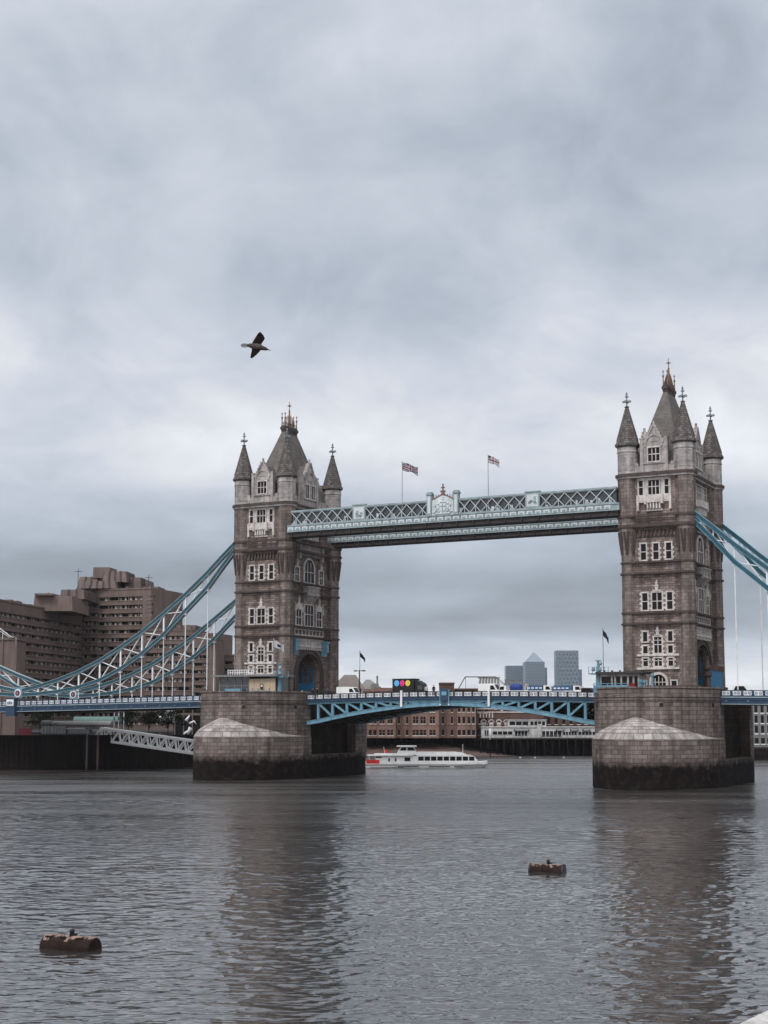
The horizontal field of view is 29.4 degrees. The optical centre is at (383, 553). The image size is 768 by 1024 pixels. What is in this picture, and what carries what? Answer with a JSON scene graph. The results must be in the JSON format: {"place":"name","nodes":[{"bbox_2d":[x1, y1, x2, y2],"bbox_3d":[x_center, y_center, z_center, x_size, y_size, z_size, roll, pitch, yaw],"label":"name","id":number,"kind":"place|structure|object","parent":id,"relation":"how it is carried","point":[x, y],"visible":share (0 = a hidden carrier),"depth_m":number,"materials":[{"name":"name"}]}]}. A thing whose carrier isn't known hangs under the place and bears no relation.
{"place":"outdoors","nodes":[
{"label":"outdoors","id":0,"kind":"place"},
{"bbox_2d":[0,628,26,734],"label":"stair tower","id":1,"kind":"structure","parent":0,"point":[12,653],"depth_m":371.46,"materials":[{"name":"brown concrete"}]},
{"bbox_2d":[0,770,161,773],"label":"shore","id":2,"kind":"structure","parent":0,"point":[32,771],"depth_m":323.11,"materials":[{"name":"grey"}]},
{"bbox_2d":[31,731,172,734],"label":"ground","id":3,"kind":"structure","parent":0,"point":[95,732],"depth_m":470.07,"materials":[{"name":"grey"}]},
{"bbox_2d":[19,728,31,734],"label":"notice board","id":4,"kind":"object","parent":3,"relation":"on","point":[25,731],"visible":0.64,"depth_m":347.46,"materials":[{"name":"red"}]},
{"bbox_2d":[23,713,54,734],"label":"tree","id":5,"kind":"object","parent":3,"relation":"on","point":[47,716],"visible":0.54,"depth_m":362.05,"materials":[{"name":"green plant"}]},
{"bbox_2d":[40,717,120,734],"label":"pier pavilion","id":6,"kind":"structure","parent":3,"relation":"on","point":[47,729],"depth_m":345.78,"materials":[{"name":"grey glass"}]},
{"bbox_2d":[0,567,234,729],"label":"hotel building","id":7,"kind":"structure","parent":3,"relation":"on","point":[101,612],"depth_m":456.33,"materials":[{"name":"brown concrete"}]},
{"bbox_2d":[115,711,139,729],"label":"tree","id":8,"kind":"object","parent":3,"relation":"on","point":[127,715],"visible":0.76,"depth_m":370.95,"materials":[{"name":"green plant"}]},
{"bbox_2d":[128,710,163,732],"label":"tree","id":9,"kind":"object","parent":3,"relation":"on","point":[150,717],"visible":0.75,"depth_m":364.86,"materials":[{"name":"green plant"}]},
{"bbox_2d":[156,710,187,733],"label":"tree","id":10,"kind":"object","parent":3,"relation":"on","point":[168,722],"visible":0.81,"depth_m":368.08,"materials":[{"name":"green plant"}]},
{"bbox_2d":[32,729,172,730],"bbox_3d":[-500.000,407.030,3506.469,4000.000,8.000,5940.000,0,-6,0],"label":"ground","id":11,"kind":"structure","parent":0,"point":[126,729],"depth_m":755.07,"materials":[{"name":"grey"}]},
{"bbox_2d":[504,666,522,689],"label":"office tower","id":12,"kind":"structure","parent":11,"relation":"on","point":[513,672],"depth_m":5184.92,"materials":[{"name":"grey glass"}]},
{"bbox_2d":[523,652,544,689],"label":"office tower","id":13,"kind":"structure","parent":11,"relation":"on","point":[533,668],"depth_m":4986.69,"materials":[{"name":"metal"}]},
{"bbox_2d":[554,650,578,696],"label":"office tower","id":14,"kind":"structure","parent":11,"relation":"on","point":[566,667],"depth_m":4588.78,"materials":[{"name":"metal"}]},
{"bbox_2d":[173,695,200,733],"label":"riverside building","id":15,"kind":"structure","parent":0,"point":[195,715],"depth_m":382.42,"materials":[{"name":"black glass"}]},
{"bbox_2d":[241,332,270,357],"bbox_3d":[-1.791,-2.929,20.470,0.371,0.567,0.656,-4,-8,30],"label":"gull","id":16,"kind":"object","parent":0,"point":[256,346],"visible":1,"depth_m":20.44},
{"bbox_2d":[0,756,767,1023],"bbox_3d":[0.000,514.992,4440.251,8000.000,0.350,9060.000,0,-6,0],"label":"river","id":17,"kind":"structure","parent":0,"point":[397,896],"depth_m":94.11,"materials":[{"name":"grey liquid"}]},
{"bbox_2d":[39,929,101,951],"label":"mooring buoy","id":18,"kind":"object","parent":17,"relation":"on","point":[72,941],"visible":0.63,"depth_m":73.13,"materials":[{"name":"metal"}]},
{"bbox_2d":[0,734,194,769],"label":"quay wall","id":19,"kind":"structure","parent":17,"relation":"in","point":[42,752],"depth_m":335.16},
{"bbox_2d":[95,727,192,754],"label":"gangway","id":20,"kind":"object","parent":19,"relation":"on","point":[150,745],"visible":0.87,"depth_m":336.11,"materials":[{"name":"white paint"}]},
{"bbox_2d":[193,691,366,780],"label":"bridge pier","id":21,"kind":"structure","parent":17,"relation":"in","point":[252,735],"depth_m":282.54,"materials":[{"name":"stone"}]},
{"bbox_2d":[0,695,200,713],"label":"bridge deck","id":22,"kind":"structure","parent":21,"relation":"attached to","point":[121,704],"depth_m":312.43,"materials":[{"name":"metal"}]},
{"bbox_2d":[5,698,18,715],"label":"pin pedestal","id":23,"kind":"object","parent":22,"relation":"attached to","point":[11,706],"visible":1,"depth_m":321.87,"materials":[{"name":"blue paint"}]},
{"bbox_2d":[210,670,294,690],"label":"control cabin","id":24,"kind":"object","parent":21,"relation":"on","point":[244,682],"visible":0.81,"depth_m":290.33,"materials":[{"name":"metal"}]},
{"bbox_2d":[220,677,287,690],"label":"window","id":25,"kind":"structure","parent":24,"relation":"in","point":[245,680],"depth_m":291.03,"materials":[{"name":"grey glass"}]},
{"bbox_2d":[273,639,283,671],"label":"flagpole","id":26,"kind":"object","parent":24,"relation":"on","point":[277,644],"visible":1,"depth_m":289.69,"materials":[{"name":"white paint"}]},
{"bbox_2d":[270,664,288,690],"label":"signal mast","id":27,"kind":"object","parent":21,"relation":"on","point":[279,686],"visible":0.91,"depth_m":287.59,"materials":[{"name":"blue metal"}]},
{"bbox_2d":[232,401,342,693],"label":"bridge tower","id":28,"kind":"structure","parent":21,"relation":"on","point":[286,592],"depth_m":299.45,"materials":[{"name":"stone"}]},
{"bbox_2d":[20,543,233,699],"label":"suspension chain","id":29,"kind":"object","parent":28,"relation":"hanging from","point":[228,553],"visible":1,"depth_m":309.54,"materials":[{"name":"teal paint"}]},
{"bbox_2d":[0,685,24,697],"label":"suspension chain","id":30,"kind":"object","parent":29,"relation":"hanging from","point":[18,692],"visible":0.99,"depth_m":324.81,"materials":[{"name":"teal paint"}]},
{"bbox_2d":[75,599,234,698],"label":"suspension chain","id":31,"kind":"object","parent":28,"relation":"hanging from","point":[200,631],"visible":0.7,"depth_m":329.11,"materials":[{"name":"teal paint"}]},
{"bbox_2d":[0,665,79,698],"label":"suspension chain","id":32,"kind":"object","parent":31,"relation":"hanging from","point":[70,695],"visible":0.68,"depth_m":347.96,"materials":[{"name":"teal paint"}]},
{"bbox_2d":[248,565,255,580],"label":"window","id":33,"kind":"structure","parent":28,"relation":"in","point":[252,569],"depth_m":298.48,"materials":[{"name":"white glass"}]},
{"bbox_2d":[248,608,255,624],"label":"window","id":34,"kind":"structure","parent":28,"relation":"in","point":[251,613],"depth_m":297.39,"materials":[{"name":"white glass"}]},
{"bbox_2d":[255,607,266,624],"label":"window","id":35,"kind":"structure","parent":28,"relation":"in","point":[261,613],"depth_m":296.37,"materials":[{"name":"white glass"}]},
{"bbox_2d":[256,646,265,661],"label":"window","id":36,"kind":"structure","parent":28,"relation":"in","point":[260,651],"depth_m":295.50,"materials":[{"name":"white glass"}]},
{"bbox_2d":[256,508,266,523],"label":"window","id":37,"kind":"structure","parent":28,"relation":"in","point":[261,514],"depth_m":298.69,"materials":[{"name":"white glass"}]},
{"bbox_2d":[257,564,265,580],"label":"window","id":38,"kind":"structure","parent":28,"relation":"in","point":[261,570],"depth_m":297.39,"materials":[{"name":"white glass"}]},
{"bbox_2d":[267,607,274,623],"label":"window","id":39,"kind":"structure","parent":28,"relation":"in","point":[271,612],"depth_m":295.36,"materials":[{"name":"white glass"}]},
{"bbox_2d":[267,563,275,579],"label":"window","id":40,"kind":"structure","parent":28,"relation":"in","point":[271,569],"depth_m":296.37,"materials":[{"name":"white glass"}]},
{"bbox_2d":[294,566,299,581],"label":"window","id":41,"kind":"structure","parent":28,"relation":"in","point":[297,568],"depth_m":300.05,"materials":[{"name":"grey glass"}]},
{"bbox_2d":[295,608,302,625],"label":"window","id":42,"kind":"structure","parent":28,"relation":"in","point":[298,614],"depth_m":299.64,"materials":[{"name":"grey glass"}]},
{"bbox_2d":[303,558,314,583],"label":"window","id":43,"kind":"structure","parent":28,"relation":"in","point":[309,566],"depth_m":304.44,"materials":[{"name":"grey glass"}]},
{"bbox_2d":[304,604,314,626],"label":"window","id":44,"kind":"structure","parent":28,"relation":"in","point":[308,608],"depth_m":303.47,"materials":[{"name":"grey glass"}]},
{"bbox_2d":[316,611,322,627],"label":"window","id":45,"kind":"structure","parent":28,"relation":"in","point":[319,613],"depth_m":307.12,"materials":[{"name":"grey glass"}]},
{"bbox_2d":[287,484,619,538],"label":"walkway","id":46,"kind":"structure","parent":28,"relation":"attached to","point":[442,510],"depth_m":277.72,"materials":[{"name":"paint"}]},
{"bbox_2d":[401,461,417,516],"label":"flagpole","id":47,"kind":"object","parent":46,"relation":"attached to","point":[407,467],"visible":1,"depth_m":284.35,"materials":[{"name":"white metal"}]},
{"bbox_2d":[487,454,498,510],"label":"flagpole","id":48,"kind":"object","parent":46,"relation":"attached to","point":[493,460],"visible":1,"depth_m":276.06,"materials":[{"name":"white metal"}]},
{"bbox_2d":[327,518,618,548],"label":"walkway","id":49,"kind":"structure","parent":28,"relation":"attached to","point":[497,532],"depth_m":296.65,"materials":[{"name":"paint"}]},
{"bbox_2d":[306,690,483,724],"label":"bascule leaf","id":50,"kind":"object","parent":21,"relation":"attached to","point":[389,705],"visible":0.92,"depth_m":285.41,"materials":[{"name":"blue paint"}]},
{"bbox_2d":[336,687,359,693],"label":"van","id":51,"kind":"object","parent":50,"relation":"on","point":[347,690],"visible":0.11,"depth_m":290.38,"materials":[{"name":"white metal"}]},
{"bbox_2d":[392,678,427,696],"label":"lorry","id":52,"kind":"object","parent":50,"relation":"on","point":[411,685],"visible":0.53,"depth_m":283.97,"materials":[{"name":"black paint"}]},
{"bbox_2d":[439,689,449,704],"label":"signal light","id":53,"kind":"object","parent":50,"relation":"attached to","point":[443,694],"visible":1,"depth_m":274.66,"materials":[{"name":"blue paint"}]},
{"bbox_2d":[366,745,486,767],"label":"passenger boat","id":54,"kind":"object","parent":17,"relation":"on","point":[403,757],"visible":0.91,"depth_m":350.40,"materials":[{"name":"white paint"}]},
{"bbox_2d":[367,738,591,755],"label":"wharf","id":55,"kind":"structure","parent":17,"relation":"in","point":[547,746],"depth_m":481.71,"materials":[{"name":"black wood"}]},
{"bbox_2d":[479,720,594,737],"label":"riverside cafe","id":56,"kind":"structure","parent":55,"relation":"on","point":[526,729],"depth_m":474.44,"materials":[{"name":"paint"}]},
{"bbox_2d":[541,731,561,736],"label":"window","id":57,"kind":"structure","parent":56,"relation":"in","point":[543,733],"depth_m":474.41,"materials":[{"name":"glass"}]},
{"bbox_2d":[528,859,566,872],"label":"mooring buoy","id":58,"kind":"object","parent":17,"relation":"on","point":[549,866],"visible":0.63,"depth_m":110.27,"materials":[{"name":"metal"}]},
{"bbox_2d":[592,686,754,789],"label":"bridge pier","id":59,"kind":"structure","parent":17,"relation":"in","point":[664,738],"depth_m":244.43,"materials":[{"name":"stone"}]},
{"bbox_2d":[445,690,594,724],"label":"bascule leaf","id":60,"kind":"object","parent":59,"relation":"attached to","point":[546,703],"visible":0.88,"depth_m":268.98,"materials":[{"name":"blue paint"}]},
{"bbox_2d":[478,684,499,690],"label":"van","id":61,"kind":"object","parent":60,"relation":"on","point":[490,687],"visible":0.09,"depth_m":276.49,"materials":[{"name":"white paint"}]},
{"bbox_2d":[499,683,530,690],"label":"flatbed","id":62,"kind":"object","parent":60,"relation":"on","point":[516,687],"visible":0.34,"depth_m":274.36,"materials":[{"name":"white paint"}]},
{"bbox_2d":[525,685,552,690],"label":"flatbed","id":63,"kind":"object","parent":60,"relation":"on","point":[539,688],"visible":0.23,"depth_m":271.81,"materials":[{"name":"white paint"}]},
{"bbox_2d":[551,685,582,696],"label":"flatbed","id":64,"kind":"object","parent":60,"relation":"on","point":[569,688],"visible":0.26,"depth_m":269.31,"materials":[{"name":"white paint"}]},
{"bbox_2d":[588,660,608,684],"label":"signal mast","id":65,"kind":"object","parent":59,"relation":"on","point":[598,667],"visible":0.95,"depth_m":255.65,"materials":[{"name":"blue metal"}]},
{"bbox_2d":[593,683,628,693],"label":"barrier","id":66,"kind":"object","parent":59,"relation":"on","point":[597,686],"visible":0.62,"depth_m":252.05,"materials":[{"name":"metal"}]},
{"bbox_2d":[595,670,652,686],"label":"control cabin","id":67,"kind":"object","parent":59,"relation":"on","point":[628,676],"visible":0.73,"depth_m":253.23,"materials":[{"name":"blue paint"}]},
{"bbox_2d":[602,676,637,686],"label":"window","id":68,"kind":"structure","parent":67,"relation":"in","point":[624,678],"depth_m":253.44,"materials":[{"name":"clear glass"}]},
{"bbox_2d":[615,358,727,689],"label":"bridge tower","id":69,"kind":"structure","parent":59,"relation":"on","point":[668,477],"depth_m":260.81,"materials":[{"name":"stone"}]},
{"bbox_2d":[637,479,643,495],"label":"window","id":70,"kind":"structure","parent":69,"relation":"in","point":[641,481],"depth_m":262.35,"materials":[{"name":"white glass"}]},
{"bbox_2d":[638,542,648,560],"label":"window","id":71,"kind":"structure","parent":69,"relation":"in","point":[643,552],"depth_m":261.04,"materials":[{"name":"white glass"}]},
{"bbox_2d":[639,591,650,610],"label":"window","id":72,"kind":"structure","parent":69,"relation":"in","point":[644,598],"depth_m":259.95,"materials":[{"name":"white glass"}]},
{"bbox_2d":[640,630,649,642],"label":"window","id":73,"kind":"structure","parent":69,"relation":"in","point":[644,634],"depth_m":259.32,"materials":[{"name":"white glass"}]},
{"bbox_2d":[647,478,660,495],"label":"window","id":74,"kind":"structure","parent":69,"relation":"in","point":[653,485],"depth_m":261.29,"materials":[{"name":"white glass"}]},
{"bbox_2d":[651,542,661,560],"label":"window","id":75,"kind":"structure","parent":69,"relation":"in","point":[655,548],"depth_m":259.95,"materials":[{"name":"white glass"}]},
{"bbox_2d":[649,591,664,610],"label":"window","id":76,"kind":"structure","parent":69,"relation":"in","point":[657,604],"depth_m":258.94,"materials":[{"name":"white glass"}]},
{"bbox_2d":[651,635,664,653],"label":"window","id":77,"kind":"structure","parent":69,"relation":"in","point":[658,641],"depth_m":258.06,"materials":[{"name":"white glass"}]},
{"bbox_2d":[652,657,664,666],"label":"window","id":78,"kind":"structure","parent":69,"relation":"in","point":[657,661],"depth_m":257.68,"materials":[{"name":"white glass"}]},
{"bbox_2d":[649,672,668,685],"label":"window","id":79,"kind":"structure","parent":69,"relation":"in","point":[660,678],"depth_m":257.30,"materials":[{"name":"white glass"}]},
{"bbox_2d":[663,477,669,494],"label":"window","id":80,"kind":"structure","parent":69,"relation":"in","point":[666,481],"depth_m":260.21,"materials":[{"name":"white glass"}]},
{"bbox_2d":[663,541,673,559],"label":"window","id":81,"kind":"structure","parent":69,"relation":"in","point":[668,552],"depth_m":258.94,"materials":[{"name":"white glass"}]},
{"bbox_2d":[664,590,675,609],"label":"window","id":82,"kind":"structure","parent":69,"relation":"in","point":[670,602],"depth_m":257.93,"materials":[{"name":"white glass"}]},
{"bbox_2d":[665,630,675,641],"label":"window","id":83,"kind":"structure","parent":69,"relation":"in","point":[670,634],"depth_m":257.24,"materials":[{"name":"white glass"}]},
{"bbox_2d":[666,656,675,666],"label":"window","id":84,"kind":"structure","parent":69,"relation":"in","point":[670,660],"depth_m":256.68,"materials":[{"name":"white glass"}]},
{"bbox_2d":[696,483,701,499],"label":"window","id":85,"kind":"structure","parent":69,"relation":"in","point":[698,487],"depth_m":268.11,"materials":[{"name":"grey glass"}]},
{"bbox_2d":[696,535,703,563],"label":"window","id":86,"kind":"structure","parent":69,"relation":"in","point":[699,542],"depth_m":267.16,"materials":[{"name":"grey glass"}]},
{"bbox_2d":[697,587,704,613],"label":"window","id":87,"kind":"structure","parent":69,"relation":"in","point":[701,603],"depth_m":266.18,"materials":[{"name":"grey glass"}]},
{"bbox_2d":[694,510,767,689],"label":"suspension chain","id":88,"kind":"object","parent":69,"relation":"hanging from","point":[726,552],"visible":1,"depth_m":253.93,"materials":[{"name":"teal paint"}]},
{"bbox_2d":[722,523,767,689],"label":"suspension chain","id":89,"kind":"object","parent":69,"relation":"hanging from","point":[757,553],"visible":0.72,"depth_m":271.46,"materials":[{"name":"teal paint"}]},
{"bbox_2d":[704,655,711,686],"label":"stone statue","id":90,"kind":"object","parent":59,"relation":"on","point":[707,673],"visible":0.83,"depth_m":259.64,"materials":[{"name":"grey stone"}]},
{"bbox_2d":[710,665,723,687],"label":"hoarding","id":91,"kind":"object","parent":59,"relation":"on","point":[717,676],"visible":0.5,"depth_m":266.62,"materials":[{"name":"blue paint"}]},
{"bbox_2d":[720,690,767,705],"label":"bridge deck","id":92,"kind":"structure","parent":59,"relation":"attached to","point":[748,697],"depth_m":249.53,"materials":[{"name":"paint"}]},
{"bbox_2d":[754,749,767,759],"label":"quay wall","id":93,"kind":"structure","parent":17,"relation":"in","point":[760,754],"depth_m":418.21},
{"bbox_2d":[0,0,767,690],"label":"sky","id":94,"kind":"structure","parent":0,"point":[454,234],"materials":[{"name":"grey"}]},
{"bbox_2d":[366,743,515,755],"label":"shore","id":95,"kind":"structure","parent":0,"point":[394,748],"depth_m":474.81,"materials":[{"name":"grey"}]},
{"bbox_2d":[439,682,454,690],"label":"brick house","id":96,"kind":"structure","parent":0,"point":[447,685],"depth_m":503.03,"materials":[{"name":"brown brick"}]},
{"bbox_2d":[454,676,505,690],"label":"glass roof building","id":97,"kind":"structure","parent":0,"point":[483,678],"depth_m":512.88,"materials":[{"name":"glass"}]},
{"bbox_2d":[476,707,543,737],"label":"riverside building","id":98,"kind":"structure","parent":0,"point":[491,717],"depth_m":483.00,"materials":[{"name":"brown brick"}]},
{"bbox_2d":[544,707,594,725],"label":"riverside building","id":99,"kind":"structure","parent":0,"point":[552,721],"depth_m":488.74,"materials":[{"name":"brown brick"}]},
{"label":"ground","id":100,"kind":"structure","parent":0,"visible":0},
{"bbox_2d":[339,675,381,692],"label":"dock building","id":101,"kind":"structure","parent":100,"relation":"on","point":[348,680],"depth_m":501.32,"materials":[{"name":"grey brick"}]},
{"bbox_2d":[362,690,377,737],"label":"warehouse","id":102,"kind":"structure","parent":100,"relation":"on","point":[372,729],"depth_m":474.64,"materials":[{"name":"brick"}]},
{"bbox_2d":[377,689,395,737],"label":"warehouse","id":103,"kind":"structure","parent":100,"relation":"on","point":[386,728],"depth_m":471.67,"materials":[{"name":"brick"}]},
{"bbox_2d":[396,715,410,737],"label":"warehouse","id":104,"kind":"structure","parent":100,"relation":"on","point":[403,726],"depth_m":475.66,"materials":[{"name":"brick"}]},
{"bbox_2d":[411,711,438,737],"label":"warehouse","id":105,"kind":"structure","parent":100,"relation":"on","point":[425,725],"depth_m":470.75,"materials":[{"name":"brick"}]},
{"bbox_2d":[439,709,455,737],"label":"warehouse","id":106,"kind":"structure","parent":100,"relation":"on","point":[447,723],"depth_m":476.80,"materials":[{"name":"brick"}]},
{"bbox_2d":[456,707,475,737],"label":"warehouse","id":107,"kind":"structure","parent":100,"relation":"on","point":[465,722],"depth_m":472.88,"materials":[{"name":"brick"}]},
{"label":"pavement","id":108,"kind":"structure","parent":0,"visible":0},
{"bbox_2d":[740,1011,767,1023],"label":"embankment wall","id":109,"kind":"structure","parent":108,"relation":"on","point":[761,1018],"depth_m":3.92,"materials":[{"name":"stone"}]},
{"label":"ground","id":110,"kind":"structure","parent":0,"visible":0},
{"bbox_2d":[753,706,767,746],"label":"riverside building","id":111,"kind":"structure","parent":110,"relation":"on","point":[760,723],"depth_m":427.02,"materials":[{"name":"white paint"}]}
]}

